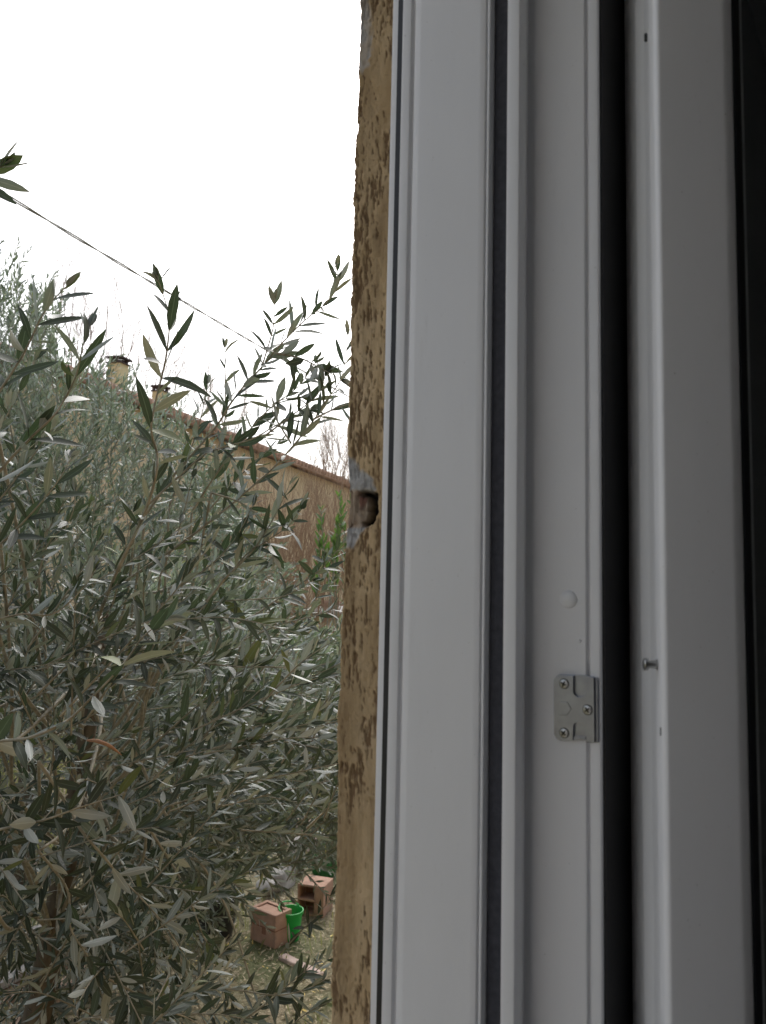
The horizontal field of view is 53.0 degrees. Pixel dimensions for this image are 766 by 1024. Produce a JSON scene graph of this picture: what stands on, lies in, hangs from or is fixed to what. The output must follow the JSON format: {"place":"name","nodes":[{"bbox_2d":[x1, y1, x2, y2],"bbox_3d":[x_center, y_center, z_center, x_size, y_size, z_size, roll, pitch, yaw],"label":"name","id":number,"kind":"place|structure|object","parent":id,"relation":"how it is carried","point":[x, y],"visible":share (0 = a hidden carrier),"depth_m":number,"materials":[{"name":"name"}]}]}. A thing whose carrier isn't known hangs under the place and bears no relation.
{"place":"outdoors","nodes":[
{"label":"outdoors","id":0,"kind":"place"},
{"bbox_2d":[0,612,340,1023],"bbox_3d":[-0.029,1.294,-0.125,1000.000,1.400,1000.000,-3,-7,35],"label":"ground","id":1,"kind":"structure","parent":0,"point":[239,996],"depth_m":4.09,"materials":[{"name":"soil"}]},
{"bbox_2d":[0,924,40,942],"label":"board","id":2,"kind":"object","parent":1,"relation":"on","point":[36,926],"depth_m":4.14,"materials":[{"name":"grey wood"}]},
{"bbox_2d":[0,949,88,1006],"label":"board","id":3,"kind":"object","parent":1,"relation":"on","point":[18,983],"depth_m":3.68,"materials":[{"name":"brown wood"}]},
{"bbox_2d":[0,949,68,990],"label":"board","id":4,"kind":"object","parent":3,"relation":"on","point":[10,978],"visible":0.03,"depth_m":3.72,"materials":[{"name":"grey wood"}]},
{"bbox_2d":[10,965,98,1023],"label":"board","id":5,"kind":"object","parent":1,"relation":"on","point":[56,1001],"depth_m":3.54,"materials":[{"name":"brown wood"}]},
{"bbox_2d":[9,189,176,380],"bbox_3d":[-7.808,-3.346,19.171,3.956,11.206,4.636,-3,-7,35],"label":"bare tree","id":6,"kind":"object","parent":1,"relation":"on","point":[90,313],"visible":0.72,"depth_m":19.73,"materials":[{"name":"plant"}]},
{"bbox_2d":[69,254,210,407],"bbox_3d":[-7.955,-2.886,24.815,4.786,11.372,3.399,3,-6,-20],"label":"bare tree","id":7,"kind":"object","parent":1,"relation":"on","point":[170,368],"visible":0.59,"depth_m":25.07,"materials":[{"name":"plant"}]},
{"bbox_2d":[0,236,314,885],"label":"olive tree","id":8,"kind":"object","parent":1,"relation":"on","point":[52,373],"visible":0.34,"depth_m":4.60,"materials":[{"name":"green plant"}]},
{"bbox_2d":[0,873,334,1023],"bbox_3d":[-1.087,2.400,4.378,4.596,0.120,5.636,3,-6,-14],"label":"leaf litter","id":9,"kind":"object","parent":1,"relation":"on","point":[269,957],"visible":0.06,"depth_m":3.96,"materials":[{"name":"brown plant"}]},
{"bbox_2d":[0,346,350,647],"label":"beige house","id":10,"kind":"structure","parent":1,"relation":"on","point":[124,366],"depth_m":14.08,"materials":[{"name":"paint"}]},
{"bbox_2d":[0,140,351,1023],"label":"olive tree","id":11,"kind":"object","parent":1,"relation":"on","point":[86,684],"visible":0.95,"depth_m":1.54,"materials":[{"name":"green plant"}]},
{"bbox_2d":[57,540,342,1018],"bbox_3d":[-0.593,1.225,3.240,2.002,2.173,1.883,1,-6,4],"label":"olive tree","id":12,"kind":"object","parent":1,"relation":"on","point":[257,845],"visible":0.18,"depth_m":2.77,"materials":[{"name":"green plant"}]},
{"bbox_2d":[150,309,278,433],"bbox_3d":[-5.726,-2.310,26.117,3.950,10.575,3.472,6,-7,-38],"label":"bare tree","id":13,"kind":"object","parent":1,"relation":"on","point":[215,388],"visible":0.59,"depth_m":26.50,"materials":[{"name":"plant"}]},
{"bbox_2d":[196,883,236,941],"bbox_3d":[-0.959,2.295,4.392,0.284,0.235,0.284,-3,-7,35],"label":"black pot","id":14,"kind":"object","parent":1,"relation":"on","point":[229,929],"visible":0.1,"depth_m":4.30,"materials":[{"name":"plastic"}]},
{"bbox_2d":[92,314,348,661],"bbox_3d":[-1.772,-0.084,9.358,3.607,4.448,2.511,4,-6,-25],"label":"bare shrub","id":15,"kind":"object","parent":1,"relation":"on","point":[265,504],"visible":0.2,"depth_m":9.65,"materials":[{"name":"brown plant"}]},
{"bbox_2d":[146,335,342,703],"bbox_3d":[-1.857,0.201,8.969,3.459,4.081,2.964,-3,-7,35],"label":"bare shrub","id":16,"kind":"object","parent":1,"relation":"on","point":[258,500],"visible":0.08,"depth_m":8.42,"materials":[{"name":"plant"}]},
{"bbox_2d":[162,362,349,703],"bbox_3d":[-0.939,0.237,9.437,3.210,3.957,3.534,-3,-7,35],"label":"bare shrub","id":17,"kind":"object","parent":1,"relation":"on","point":[318,500],"visible":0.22,"depth_m":8.95,"materials":[{"name":"brown plant"}]},
{"bbox_2d":[172,374,349,655],"bbox_3d":[-1.413,0.103,10.179,3.152,3.974,2.325,-3,-7,35],"label":"bare shrub","id":18,"kind":"object","parent":1,"relation":"on","point":[316,508],"visible":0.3,"depth_m":10.00,"materials":[{"name":"brown plant"}]},
{"bbox_2d":[256,878,279,895],"bbox_3d":[-0.750,2.420,4.957,0.163,0.105,0.142,-2,-6,31],"label":"stone","id":19,"kind":"object","parent":1,"relation":"on","point":[264,886],"visible":0.55,"depth_m":4.92,"materials":[{"name":"grey stone"}]},
{"bbox_2d":[250,900,291,948],"bbox_3d":[-0.633,2.327,4.337,0.198,0.176,0.129,-3,-7,38],"label":"clay block","id":20,"kind":"object","parent":1,"relation":"on","point":[275,917],"depth_m":4.29,"materials":[{"name":"brick"}]},
{"bbox_2d":[272,863,295,891],"bbox_3d":[-0.671,2.420,5.086,0.146,0.177,0.260,-1,-6,24],"label":"stone","id":21,"kind":"object","parent":1,"relation":"on","point":[288,883],"visible":0.34,"depth_m":5.03,"materials":[{"name":"grey stone"}]},
{"bbox_2d":[218,297,350,636],"bbox_3d":[-0.412,-0.556,10.702,4.058,5.253,2.874,4,-6,-23],"label":"bare shrub","id":22,"kind":"object","parent":1,"relation":"on","point":[349,506],"visible":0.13,"depth_m":10.39,"materials":[{"name":"plant"}]},
{"bbox_2d":[231,385,349,632],"bbox_3d":[-0.690,-0.242,11.568,3.780,4.413,2.541,2,-6,-12],"label":"bare shrub","id":23,"kind":"object","parent":1,"relation":"on","point":[347,504],"visible":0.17,"depth_m":11.30,"materials":[{"name":"plant"}]},
{"bbox_2d":[278,900,303,941],"bbox_3d":[-0.525,2.326,4.359,0.145,0.187,0.150,-3,-7,35],"label":"green bucket","id":24,"kind":"object","parent":1,"relation":"on","point":[294,919],"visible":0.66,"depth_m":4.32,"materials":[{"name":"plastic"}]},
{"bbox_2d":[287,836,304,873],"bbox_3d":[-0.607,2.393,5.307,0.134,0.293,0.153,1,-6,1],"label":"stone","id":25,"kind":"object","parent":1,"relation":"on","point":[297,838],"visible":0.19,"depth_m":5.26,"materials":[{"name":"grey stone"}]},
{"bbox_2d":[279,953,323,975],"bbox_3d":[-0.431,2.386,4.030,0.300,0.030,0.055,-4,-7,42],"label":"edging stone","id":26,"kind":"object","parent":1,"relation":"on","point":[290,960],"visible":0.56,"depth_m":4.06,"materials":[{"name":"beige stone"}]},
{"bbox_2d":[297,874,332,917],"bbox_3d":[-0.418,2.368,4.736,0.175,0.179,0.165,0,-6,18],"label":"hollow brick","id":27,"kind":"object","parent":1,"relation":"on","point":[307,896],"visible":0.75,"depth_m":4.70,"materials":[{"name":"brick"}]},
{"bbox_2d":[311,843,336,877],"bbox_3d":[-0.392,2.376,5.290,0.193,0.247,0.237,1,-6,4],"label":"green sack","id":28,"kind":"object","parent":1,"relation":"on","point":[322,873],"visible":0.2,"depth_m":5.20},
{"bbox_2d":[306,392,348,479],"bbox_3d":[-1.862,-0.743,29.692,2.948,8.319,3.796,-3,-7,35],"label":"bare tree","id":29,"kind":"object","parent":1,"relation":"on","point":[331,443],"visible":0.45,"depth_m":29.60,"materials":[{"name":"plant"}]},
{"bbox_2d":[311,489,350,832],"bbox_3d":[-0.377,1.165,6.135,0.428,2.714,0.202,1,-6,0],"label":"green shrub","id":30,"kind":"object","parent":1,"relation":"on","point":[338,529],"visible":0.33,"depth_m":6.20,"materials":[{"name":"green plant"}]},
{"bbox_2d":[330,0,392,1023],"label":"house wall","id":31,"kind":"structure","parent":1,"relation":"on","point":[350,985],"depth_m":0.60,"materials":[{"name":"paint"}]},
{"bbox_2d":[370,0,632,1023],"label":"window frame","id":32,"kind":"object","parent":31,"relation":"attached to","point":[502,862],"visible":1,"depth_m":0.53,"materials":[{"name":"white plastic"}]},
{"bbox_2d":[624,0,765,1023],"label":"window sash","id":33,"kind":"object","parent":32,"relation":"attached to","point":[695,116],"depth_m":0.44,"materials":[{"name":"white plastic"}]},
{"bbox_2d":[8,194,348,396],"bbox_3d":[-0.387,-1.607,10.299,0.032,1.090,13.852,0,-6,15],"label":"overhead cable","id":34,"kind":"object","parent":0,"point":[108,256],"visible":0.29,"depth_m":5.24,"materials":[{"name":"black plastic"}]},
{"bbox_2d":[0,0,360,477],"label":"sky","id":35,"kind":"structure","parent":0,"point":[221,134],"materials":[{"name":"white"}]},
{"bbox_2d":[308,606,333,620],"bbox_3d":[-1.085,1.791,13.494,0.551,0.271,0.757,1,-6,6],"label":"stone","id":36,"kind":"object","parent":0,"point":[321,610],"visible":0.09,"depth_m":13.26,"materials":[{"name":"grey stone"}]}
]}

